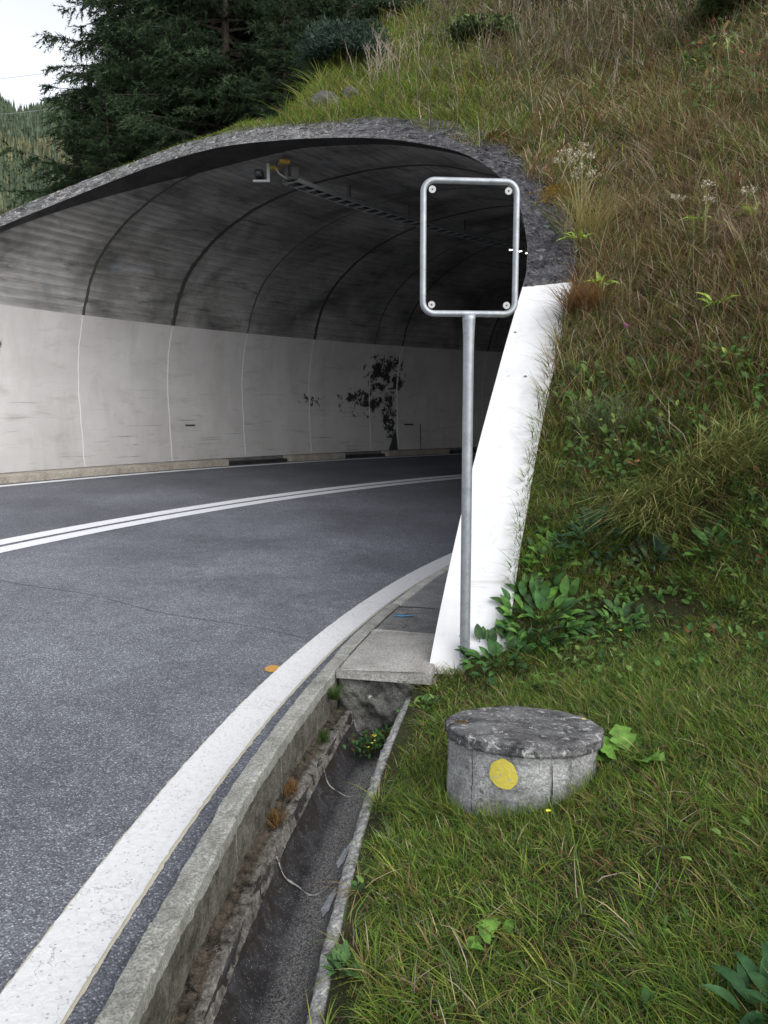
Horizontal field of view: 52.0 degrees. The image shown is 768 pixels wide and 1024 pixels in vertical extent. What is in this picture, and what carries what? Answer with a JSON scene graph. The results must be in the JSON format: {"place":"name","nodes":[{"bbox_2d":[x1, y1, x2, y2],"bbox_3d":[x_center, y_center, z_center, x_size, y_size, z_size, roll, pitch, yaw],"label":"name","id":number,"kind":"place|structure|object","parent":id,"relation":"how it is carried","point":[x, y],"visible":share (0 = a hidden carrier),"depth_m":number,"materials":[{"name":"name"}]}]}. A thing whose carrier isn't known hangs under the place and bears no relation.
{"place":"outdoors","nodes":[
{"label":"outdoors","id":0,"kind":"place"},
{"bbox_2d":[0,0,145,111],"label":"sky","id":1,"kind":"structure","parent":0,"point":[20,20],"materials":[{"name":"white"}]},
{"bbox_2d":[0,453,475,1023],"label":"road","id":2,"kind":"structure","parent":0,"point":[114,713],"depth_m":5.40,"materials":[{"name":"asphalt"}]},
{"bbox_2d":[0,459,228,483],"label":"kerb","id":3,"kind":"structure","parent":2,"relation":"on","point":[58,474],"depth_m":13.50,"materials":[{"name":"concrete"}]},
{"bbox_2d":[94,922,179,1023],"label":"kerb stone","id":4,"kind":"object","parent":2,"relation":"on","point":[146,990],"visible":1,"depth_m":2.04,"materials":[{"name":"stone"}]},
{"bbox_2d":[2,580,308,638],"bbox_3d":[-2.078,0.655,5.899,3.447,0.201,0.104,3,8,24],"label":"road surface joint","id":5,"kind":"object","parent":2,"relation":"on","point":[156,611],"visible":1,"depth_m":5.66,"materials":[{"name":"grey"}]},
{"bbox_2d":[152,815,237,997],"bbox_3d":[-0.591,1.316,2.521,0.092,0.412,0.603,1,7,5],"label":"kerb stone","id":6,"kind":"object","parent":2,"relation":"on","point":[193,902],"visible":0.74,"depth_m":2.45,"materials":[{"name":"stone"}]},
{"bbox_2d":[0,552,452,1023],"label":"road marking edge","id":7,"kind":"object","parent":2,"relation":"on","point":[47,982],"visible":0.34,"depth_m":2.70,"materials":[{"name":"paint"}]},
{"bbox_2d":[0,477,461,552],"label":"road marking","id":8,"kind":"object","parent":2,"relation":"on","point":[57,538],"visible":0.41,"depth_m":9.66,"materials":[{"name":"paint"}]},
{"bbox_2d":[0,474,461,544],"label":"road marking","id":9,"kind":"object","parent":2,"relation":"on","point":[44,533],"visible":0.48,"depth_m":10.08,"materials":[{"name":"paint"}]},
{"bbox_2d":[0,453,475,486],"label":"road marking far edge","id":10,"kind":"object","parent":2,"relation":"on","point":[200,469],"visible":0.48,"depth_m":14.66,"materials":[{"name":"paint"}]},
{"bbox_2d":[214,741,281,870],"bbox_3d":[-0.525,1.229,3.119,0.092,0.411,0.609,1,7,7],"label":"kerb stone","id":11,"kind":"object","parent":2,"relation":"on","point":[251,798],"visible":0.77,"depth_m":3.06,"materials":[{"name":"stone"}]},
{"bbox_2d":[265,665,279,671],"bbox_3d":[-0.647,0.917,4.612,0.098,0.006,0.122,0,7,0],"label":"survey mark","id":12,"kind":"object","parent":2,"relation":"on","point":[272,668],"visible":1,"depth_m":4.61,"materials":[{"name":"orange paint"}]},
{"bbox_2d":[265,692,316,790],"bbox_3d":[-0.434,1.157,3.722,0.092,0.411,0.615,1,7,10],"label":"kerb stone","id":13,"kind":"object","parent":2,"relation":"on","point":[294,731],"visible":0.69,"depth_m":3.67,"materials":[{"name":"stone"}]},
{"bbox_2d":[283,453,344,461],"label":"kerb","id":14,"kind":"structure","parent":2,"relation":"on","point":[309,457],"depth_m":17.65,"materials":[{"name":"concrete"}]},
{"bbox_2d":[302,654,348,733],"bbox_3d":[-0.314,1.078,4.346,0.092,0.412,0.662,1,7,12],"label":"kerb stone","id":15,"kind":"object","parent":2,"relation":"on","point":[324,678],"visible":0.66,"depth_m":4.22,"materials":[{"name":"stone"}]},
{"bbox_2d":[327,682,354,699],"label":"grass tussock","id":16,"kind":"object","parent":15,"relation":"on","point":[335,694],"depth_m":4.21,"materials":[{"name":"plant"}]},
{"bbox_2d":[335,624,375,655],"bbox_3d":[-0.172,0.859,4.959,0.088,0.140,0.638,2,7,14],"label":"kerb stone","id":17,"kind":"object","parent":2,"relation":"on","point":[353,642],"visible":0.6,"depth_m":4.91,"materials":[{"name":"stone"}]},
{"bbox_2d":[366,603,399,627],"bbox_3d":[-0.007,0.784,5.558,0.090,0.140,0.609,2,8,16],"label":"kerb stone","id":18,"kind":"object","parent":2,"relation":"on","point":[380,617],"visible":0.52,"depth_m":5.52,"materials":[{"name":"stone"}]},
{"bbox_2d":[393,586,422,604],"bbox_3d":[0.184,0.715,6.150,0.090,0.140,0.638,2,8,18],"label":"kerb stone","id":19,"kind":"object","parent":2,"relation":"on","point":[403,598],"visible":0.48,"depth_m":6.13,"materials":[{"name":"stone"}]},
{"bbox_2d":[381,448,449,455],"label":"kerb","id":20,"kind":"structure","parent":2,"relation":"on","point":[414,452],"depth_m":19.77,"materials":[{"name":"concrete"}]},
{"bbox_2d":[415,571,445,586],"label":"kerb stone","id":21,"kind":"object","parent":2,"relation":"on","point":[429,579],"visible":0.41,"depth_m":6.74,"materials":[{"name":"stone"}]},
{"bbox_2d":[438,564,449,571],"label":"kerb inside tunnel","id":22,"kind":"structure","parent":2,"relation":"on","point":[445,568],"depth_m":7.15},
{"bbox_2d":[0,447,477,473],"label":"walkway","id":23,"kind":"structure","parent":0,"point":[281,456],"depth_m":16.83,"materials":[{"name":"concrete"}]},
{"bbox_2d":[229,458,286,464],"bbox_3d":[-2.721,-0.996,16.613,0.155,0.205,1.717,6,9,40],"label":"drain inlet","id":24,"kind":"object","parent":23,"relation":"in","point":[243,462],"visible":0.32,"depth_m":16.58,"materials":[{"name":"metal"}]},
{"bbox_2d":[345,453,384,457],"bbox_3d":[-0.528,-1.282,18.877,1.374,0.205,0.149,-7,10,-42],"label":"drain inlet","id":25,"kind":"object","parent":23,"relation":"in","point":[365,455],"visible":0.32,"depth_m":18.84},
{"bbox_2d":[450,449,476,453],"bbox_3d":[12.794,-1.880,23.602,23.098,0.205,3.003,-1,7,-8],"label":"drain inlet","id":26,"kind":"object","parent":23,"relation":"in","point":[460,451],"visible":0.02,"depth_m":20.79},
{"bbox_2d":[169,705,353,1023],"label":"gutter ledge","id":27,"kind":"object","parent":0,"point":[239,906],"visible":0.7,"depth_m":2.73,"materials":[{"name":"concrete"}]},
{"bbox_2d":[264,805,291,830],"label":"moss tuft","id":28,"kind":"object","parent":27,"relation":"on","point":[277,817],"visible":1,"depth_m":3.19,"materials":[{"name":"brown plant"}]},
{"bbox_2d":[202,830,365,1023],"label":"gutter segment","id":29,"kind":"object","parent":27,"relation":"on","point":[278,969],"visible":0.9,"depth_m":2.55,"materials":[{"name":"concrete"}]},
{"bbox_2d":[321,888,336,915],"bbox_3d":[-0.198,1.399,2.835,0.052,0.061,0.145,3,8,22],"label":"paint smear","id":30,"kind":"object","parent":29,"relation":"on","point":[326,906],"visible":0.96,"depth_m":2.83},
{"bbox_2d":[281,777,301,798],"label":"moss tuft","id":31,"kind":"object","parent":27,"relation":"on","point":[288,786],"visible":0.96,"depth_m":3.44,"materials":[{"name":"brown plant"}]},
{"bbox_2d":[306,986,329,1023],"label":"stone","id":32,"kind":"object","parent":27,"relation":"on","point":[320,998],"visible":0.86,"depth_m":2.06,"materials":[{"name":"stone"}]},
{"bbox_2d":[315,727,332,743],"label":"moss tuft","id":33,"kind":"object","parent":27,"relation":"on","point":[324,737],"visible":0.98,"depth_m":4.00,"materials":[{"name":"green plant"}]},
{"bbox_2d":[276,744,392,891],"bbox_3d":[-0.189,1.257,3.353,0.390,0.275,0.807,1,7,9],"label":"gutter segment","id":34,"kind":"object","parent":27,"relation":"on","point":[328,823],"visible":0.89,"depth_m":3.31,"materials":[{"name":"concrete"}]},
{"bbox_2d":[336,845,348,867],"bbox_3d":[-0.161,1.362,3.130,0.052,0.061,0.145,3,8,23],"label":"paint smear","id":35,"kind":"object","parent":34,"relation":"on","point":[340,861],"visible":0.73,"depth_m":3.13},
{"bbox_2d":[318,697,410,794],"bbox_3d":[-0.065,1.170,4.045,0.403,0.276,0.676,1,7,11],"label":"gutter segment","id":36,"kind":"object","parent":27,"relation":"on","point":[343,767],"visible":0.69,"depth_m":3.97,"materials":[{"name":"concrete"}]},
{"bbox_2d":[343,709,399,759],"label":"gutter weed","id":37,"kind":"object","parent":27,"relation":"on","point":[374,742],"visible":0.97,"depth_m":4.09,"materials":[{"name":"green plant"}]},
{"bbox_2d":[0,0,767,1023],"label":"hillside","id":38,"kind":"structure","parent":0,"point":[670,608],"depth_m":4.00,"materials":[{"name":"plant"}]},
{"bbox_2d":[236,0,316,124],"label":"spruce tree","id":39,"kind":"object","parent":38,"relation":"on","point":[282,58],"visible":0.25,"depth_m":14.84,"materials":[{"name":"green plant"}]},
{"bbox_2d":[0,117,590,673],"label":"road tunnel","id":40,"kind":"structure","parent":38,"relation":"in","point":[208,297],"depth_m":13.98,"materials":[{"name":"concrete"}]},
{"bbox_2d":[253,163,269,182],"bbox_3d":[-1.800,-4.980,11.536,0.250,0.265,0.200,0,7,0],"label":"traffic camera","id":41,"kind":"object","parent":40,"relation":"attached to","point":[259,174],"visible":1,"depth_m":11.54,"materials":[{"name":"silver metal"}]},
{"bbox_2d":[269,165,279,170],"bbox_3d":[-1.618,-5.066,11.593,0.150,0.050,0.100,-2,8,-17],"label":"junction box","id":42,"kind":"object","parent":40,"relation":"attached to","point":[271,167],"visible":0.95,"depth_m":11.55,"materials":[{"name":"yellow plastic"}]},
{"bbox_2d":[279,159,289,164],"bbox_3d":[-1.440,-5.058,11.370,0.150,0.050,0.100,-2,8,-17],"label":"junction box","id":43,"kind":"object","parent":40,"relation":"attached to","point":[285,161],"visible":1,"depth_m":11.33,"materials":[{"name":"yellow plastic"}]},
{"bbox_2d":[274,161,526,251],"bbox_3d":[6.625,-5.726,17.286,20.087,0.361,2.832,-4,8,-28],"label":"cable tray","id":44,"kind":"object","parent":40,"relation":"hanging from","point":[348,200],"visible":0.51,"depth_m":13.33,"materials":[{"name":"silver metal"}]},
{"bbox_2d":[289,167,298,179],"bbox_3d":[-1.315,-4.913,11.437,0.152,0.172,0.119,-3,8,-23],"label":"terminal box","id":45,"kind":"object","parent":44,"relation":"attached to","point":[294,173],"visible":1,"depth_m":11.41,"materials":[{"name":"grey"}]},
{"bbox_2d":[376,608,439,633],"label":"paving slab","id":46,"kind":"structure","parent":40,"relation":"on","point":[422,620],"depth_m":5.33,"materials":[{"name":"concrete"}]},
{"bbox_2d":[397,585,444,608],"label":"paving slab","id":47,"kind":"structure","parent":40,"relation":"on","point":[428,596],"depth_m":5.94,"materials":[{"name":"concrete"}]},
{"bbox_2d":[476,128,524,148],"bbox_3d":[1.424,-4.622,9.683,0.581,0.440,0.550,-5,9,-35],"label":"moss cushion","id":48,"kind":"object","parent":40,"relation":"on","point":[495,135],"visible":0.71,"depth_m":9.66,"materials":[{"name":"green plant"}]},
{"bbox_2d":[502,141,538,155],"bbox_3d":[1.627,-4.297,9.343,0.460,0.266,0.299,0,7,0],"label":"moss cushion","id":49,"kind":"object","parent":40,"relation":"on","point":[521,148],"visible":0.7,"depth_m":9.31,"materials":[{"name":"green plant"}]},
{"bbox_2d":[523,180,607,210],"bbox_3d":[1.900,-3.394,8.394,0.829,0.551,0.612,-2,7,-14],"label":"moss cushion","id":50,"kind":"object","parent":40,"relation":"on","point":[548,192],"visible":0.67,"depth_m":8.36,"materials":[{"name":"plant"}]},
{"bbox_2d":[234,0,394,252],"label":"spruce tree","id":51,"kind":"object","parent":38,"relation":"on","point":[313,7],"visible":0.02,"depth_m":16.38,"materials":[{"name":"green plant"}]},
{"bbox_2d":[307,90,339,108],"bbox_3d":[-0.872,-6.024,11.660,0.520,0.391,0.501,0,7,0],"label":"rock","id":52,"kind":"object","parent":38,"relation":"on","point":[320,93],"visible":0.35,"depth_m":11.45,"materials":[{"name":"stone"}]},
{"bbox_2d":[321,940,361,979],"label":"broadleaf plant","id":53,"kind":"object","parent":38,"relation":"on","point":[344,952],"visible":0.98,"depth_m":2.17,"materials":[{"name":"green plant"}]},
{"bbox_2d":[291,11,393,77],"bbox_3d":[-0.641,-7.716,12.956,1.805,0.784,1.741,0,7,0],"label":"juniper shrub","id":54,"kind":"object","parent":38,"relation":"on","point":[320,43],"visible":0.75,"depth_m":12.62,"materials":[{"name":"green plant"}]},
{"bbox_2d":[0,18,689,215],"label":"roof grass","id":55,"kind":"structure","parent":38,"relation":"on","point":[269,120],"depth_m":10.70,"materials":[{"name":"plant"}]},
{"bbox_2d":[340,86,359,97],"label":"rock","id":56,"kind":"object","parent":38,"relation":"on","point":[350,92],"visible":0.33,"depth_m":11.71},
{"bbox_2d":[344,29,419,93],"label":"bare stem clump","id":57,"kind":"object","parent":38,"relation":"on","point":[379,55],"visible":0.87,"depth_m":12.13,"materials":[{"name":"brown"}]},
{"bbox_2d":[339,676,436,744],"bbox_3d":[0.040,1.127,4.493,0.542,0.475,0.380,1,7,10],"label":"headwall","id":58,"kind":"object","parent":38,"relation":"on","point":[371,705],"visible":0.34,"depth_m":4.36,"materials":[{"name":"concrete"}]},
{"bbox_2d":[336,629,434,684],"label":"paving slab","id":59,"kind":"structure","parent":58,"relation":"on","point":[385,655],"depth_m":4.49,"materials":[{"name":"concrete"}]},
{"bbox_2d":[342,0,435,24],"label":"juniper shrub","id":60,"kind":"object","parent":38,"relation":"on","point":[366,9],"visible":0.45,"depth_m":14.41,"materials":[{"name":"green plant"}]},
{"bbox_2d":[344,0,437,24],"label":"rock","id":61,"kind":"object","parent":38,"relation":"on","point":[349,11],"visible":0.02,"depth_m":15.16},
{"bbox_2d":[420,177,519,658],"bbox_3d":[0.454,-0.319,4.294,0.528,2.878,0.072,-1,7,-5],"label":"sign frame","id":62,"kind":"object","parent":38,"relation":"on","point":[468,319],"visible":0.96,"depth_m":4.20,"materials":[{"name":"silver metal"}]},
{"bbox_2d":[439,10,521,45],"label":"bush","id":63,"kind":"object","parent":38,"relation":"on","point":[473,22],"visible":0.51,"depth_m":12.38,"materials":[{"name":"green plant"}]},
{"bbox_2d":[462,918,513,952],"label":"lobed leaf plant","id":64,"kind":"object","parent":38,"relation":"on","point":[491,923],"visible":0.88,"depth_m":2.15,"materials":[{"name":"plant"}]},
{"bbox_2d":[454,618,535,685],"bbox_3d":[0.618,0.759,4.303,0.467,0.246,0.467,0,7,0],"label":"broadleaf plant","id":65,"kind":"object","parent":38,"relation":"on","point":[494,646],"visible":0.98,"depth_m":4.36,"materials":[{"name":"green plant"}]},
{"bbox_2d":[251,0,767,453],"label":"dry hill grass","id":66,"kind":"structure","parent":38,"relation":"on","point":[614,109],"depth_m":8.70,"materials":[{"name":"plant"}]},
{"bbox_2d":[424,730,617,823],"bbox_3d":[0.531,0.988,3.050,0.769,0.287,0.784,3,8,25],"label":"grass around shaft","id":67,"kind":"object","parent":38,"relation":"on","point":[445,801],"visible":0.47,"depth_m":2.80,"materials":[{"name":"plant"}]},
{"bbox_2d":[445,706,603,816],"bbox_3d":[0.539,1.065,3.069,0.610,0.492,0.612,1,-1,0],"label":"concrete shaft","id":68,"kind":"object","parent":38,"relation":"on","point":[506,756],"visible":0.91,"depth_m":2.85,"materials":[{"name":"grey"}]},
{"bbox_2d":[288,392,767,1023],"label":"lawn grass","id":69,"kind":"structure","parent":38,"relation":"on","point":[682,974],"depth_m":2.44,"materials":[{"name":"plant"}]},
{"bbox_2d":[489,571,598,652],"bbox_3d":[0.895,0.559,4.497,0.584,0.361,0.599,0,7,0],"label":"broadleaf plant","id":70,"kind":"object","parent":38,"relation":"on","point":[540,598],"visible":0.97,"depth_m":4.56,"materials":[{"name":"green plant"}]},
{"bbox_2d":[521,530,581,582],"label":"broadleaf plant","id":71,"kind":"object","parent":38,"relation":"on","point":[535,548],"visible":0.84,"depth_m":4.86,"materials":[{"name":"green plant"}]},
{"bbox_2d":[350,0,767,1023],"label":"leafy ground cover","id":72,"kind":"object","parent":38,"relation":"on","point":[646,994],"visible":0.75,"depth_m":4.77,"materials":[{"name":"green plant"}]},
{"bbox_2d":[552,140,599,222],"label":"umbel plant","id":73,"kind":"object","parent":38,"relation":"on","point":[572,161],"visible":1,"depth_m":7.86,"materials":[{"name":"yellow plant"}]},
{"bbox_2d":[557,230,595,241],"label":"yellow sprig","id":74,"kind":"object","parent":38,"relation":"on","point":[580,233],"visible":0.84,"depth_m":7.43,"materials":[{"name":"green plant"}]},
{"bbox_2d":[525,268,633,318],"bbox_3d":[1.577,-1.792,6.409,1.143,0.394,0.927,0,7,0],"label":"grass tussock","id":75,"kind":"object","parent":38,"relation":"on","point":[589,295],"depth_m":6.56,"materials":[{"name":"plant"}]},
{"bbox_2d":[552,505,628,566],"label":"broadleaf plant","id":76,"kind":"object","parent":38,"relation":"on","point":[592,521],"visible":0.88,"depth_m":4.93,"materials":[{"name":"green plant"}]},
{"bbox_2d":[524,169,662,245],"bbox_3d":[1.927,-2.837,7.356,1.329,0.683,1.466,0,7,0],"label":"grass tussock","id":77,"kind":"object","parent":38,"relation":"on","point":[583,219],"depth_m":7.44,"materials":[{"name":"plant"}]},
{"bbox_2d":[551,383,660,437],"bbox_3d":[1.493,-0.694,5.443,0.858,0.407,0.835,-4,8,-31],"label":"grass tussock","id":78,"kind":"object","parent":38,"relation":"on","point":[609,418],"depth_m":5.59,"materials":[{"name":"plant"}]},
{"bbox_2d":[586,599,650,638],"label":"broadleaf plant","id":79,"kind":"object","parent":38,"relation":"on","point":[625,611],"visible":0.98,"depth_m":4.43,"materials":[{"name":"green plant"}]},
{"bbox_2d":[623,323,629,350],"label":"clover flower","id":80,"kind":"object","parent":38,"relation":"on","point":[626,324],"visible":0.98,"depth_m":6.21,"materials":[{"name":"purple plant"}]},
{"bbox_2d":[490,36,767,623],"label":"slope grass","id":81,"kind":"structure","parent":38,"relation":"on","point":[685,569],"depth_m":5.47,"materials":[{"name":"plant"}]},
{"bbox_2d":[584,271,619,287],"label":"yellow sprig","id":82,"kind":"object","parent":81,"relation":"on","point":[597,279],"visible":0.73,"depth_m":6.77,"materials":[{"name":"green plant"}]},
{"bbox_2d":[695,292,738,307],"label":"yellow sprig","id":83,"kind":"object","parent":81,"relation":"on","point":[709,297],"visible":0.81,"depth_m":6.05,"materials":[{"name":"green plant"}]},
{"bbox_2d":[595,724,665,762],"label":"lobed leaf plant","id":84,"kind":"object","parent":38,"relation":"on","point":[618,730],"visible":0.81,"depth_m":2.99,"materials":[{"name":"plant"}]},
{"bbox_2d":[548,449,750,545],"bbox_3d":[1.498,-0.068,4.515,1.299,0.610,1.327,0,7,0],"label":"grass tussock","id":85,"kind":"object","parent":38,"relation":"on","point":[644,514],"depth_m":4.81,"materials":[{"name":"plant"}]},
{"bbox_2d":[623,531,677,570],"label":"broadleaf plant","id":86,"kind":"object","parent":38,"relation":"on","point":[659,544],"visible":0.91,"depth_m":4.77,"materials":[{"name":"green plant"}]},
{"bbox_2d":[620,353,682,386],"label":"broadleaf plant","id":87,"kind":"object","parent":38,"relation":"on","point":[642,361],"visible":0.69,"depth_m":6.01,"materials":[{"name":"green plant"}]},
{"bbox_2d":[679,203,711,222],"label":"yellow sprig","id":88,"kind":"object","parent":38,"relation":"on","point":[696,217],"visible":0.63,"depth_m":6.93,"materials":[{"name":"green plant"}]},
{"bbox_2d":[645,396,767,497],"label":"grass tussock","id":89,"kind":"object","parent":38,"relation":"on","point":[729,461],"depth_m":4.87,"materials":[{"name":"plant"}]},
{"bbox_2d":[682,519,740,561],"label":"broadleaf plant","id":90,"kind":"object","parent":38,"relation":"on","point":[720,537],"visible":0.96,"depth_m":4.65,"materials":[{"name":"green plant"}]},
{"bbox_2d":[671,179,756,251],"bbox_3d":[2.769,-2.542,6.821,0.321,0.631,0.891,-3,8,-25],"label":"umbel plant","id":91,"kind":"object","parent":38,"relation":"on","point":[711,198],"visible":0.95,"depth_m":6.70,"materials":[{"name":"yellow plant"}]},
{"bbox_2d":[682,188,767,250],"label":"grass tussock","id":92,"kind":"object","parent":38,"relation":"on","point":[742,226],"depth_m":6.59,"materials":[{"name":"plant"}]},
{"bbox_2d":[732,202,767,218],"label":"yellow sprig","id":93,"kind":"object","parent":92,"relation":"on","point":[747,208],"visible":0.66,"depth_m":6.62,"materials":[{"name":"green plant"}]},
{"bbox_2d":[690,0,761,21],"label":"bush","id":94,"kind":"object","parent":38,"relation":"on","point":[709,5],"visible":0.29,"depth_m":10.40,"materials":[{"name":"green plant"}]},
{"bbox_2d":[700,940,767,1023],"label":"broadleaf plant","id":95,"kind":"object","parent":38,"relation":"on","point":[739,981],"visible":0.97,"depth_m":1.73,"materials":[{"name":"green plant"}]},
{"bbox_2d":[428,570,448,585],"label":"walkway","id":96,"kind":"structure","parent":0,"point":[440,580],"depth_m":6.59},
{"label":"bank outside bend","id":97,"kind":"structure","parent":0,"visible":0},
{"bbox_2d":[40,105,101,196],"bbox_3d":[-6.924,-5.677,18.276,4.364,7.326,4.309,1,7,4],"label":"spruce tree","id":98,"kind":"object","parent":97,"relation":"on","point":[69,153],"depth_m":17.97,"materials":[{"name":"green plant"}]},
{"bbox_2d":[79,63,137,178],"bbox_3d":[-5.559,-6.745,16.120,2.614,4.595,2.585,5,9,34],"label":"spruce tree","id":99,"kind":"object","parent":97,"relation":"on","point":[94,166],"visible":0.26,"depth_m":15.84,"materials":[{"name":"green plant"}]},
{"bbox_2d":[80,2,136,161],"bbox_3d":[-6.714,-8.248,20.604,4.782,11.655,5.400,1,7,11],"label":"spruce tree","id":100,"kind":"object","parent":97,"relation":"on","point":[111,54],"depth_m":20.03,"materials":[{"name":"green plant"}]},
{"bbox_2d":[0,0,239,209],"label":"spruce tree","id":101,"kind":"object","parent":97,"relation":"on","point":[111,18],"visible":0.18,"depth_m":17.05,"materials":[{"name":"green plant"}]},
{"bbox_2d":[78,0,249,171],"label":"spruce tree","id":102,"kind":"object","parent":97,"relation":"on","point":[144,19],"visible":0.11,"depth_m":16.34,"materials":[{"name":"green plant"}]},
{"bbox_2d":[76,0,320,160],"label":"spruce tree","id":103,"kind":"object","parent":97,"relation":"on","point":[114,64],"depth_m":16.99,"materials":[{"name":"green plant"}]},
{"bbox_2d":[85,0,326,179],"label":"spruce tree","id":104,"kind":"object","parent":97,"relation":"on","point":[225,108],"visible":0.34,"depth_m":15.63,"materials":[{"name":"green plant"}]},
{"bbox_2d":[140,0,349,156],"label":"spruce tree","id":105,"kind":"object","parent":97,"relation":"on","point":[203,80],"visible":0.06,"depth_m":16.05,"materials":[{"name":"green plant"}]},
{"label":"mountainside","id":106,"kind":"structure","parent":0,"visible":0},
{"bbox_2d":[0,61,95,78],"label":"overhead cable","id":107,"kind":"object","parent":106,"relation":"on","point":[36,74],"visible":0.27,"depth_m":71.67,"materials":[{"name":"silver metal"}]},
{"bbox_2d":[0,87,96,211],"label":"distant forest","id":108,"kind":"object","parent":106,"relation":"on","point":[24,130],"visible":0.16,"depth_m":262.41,"materials":[{"name":"plant"}]}
]}

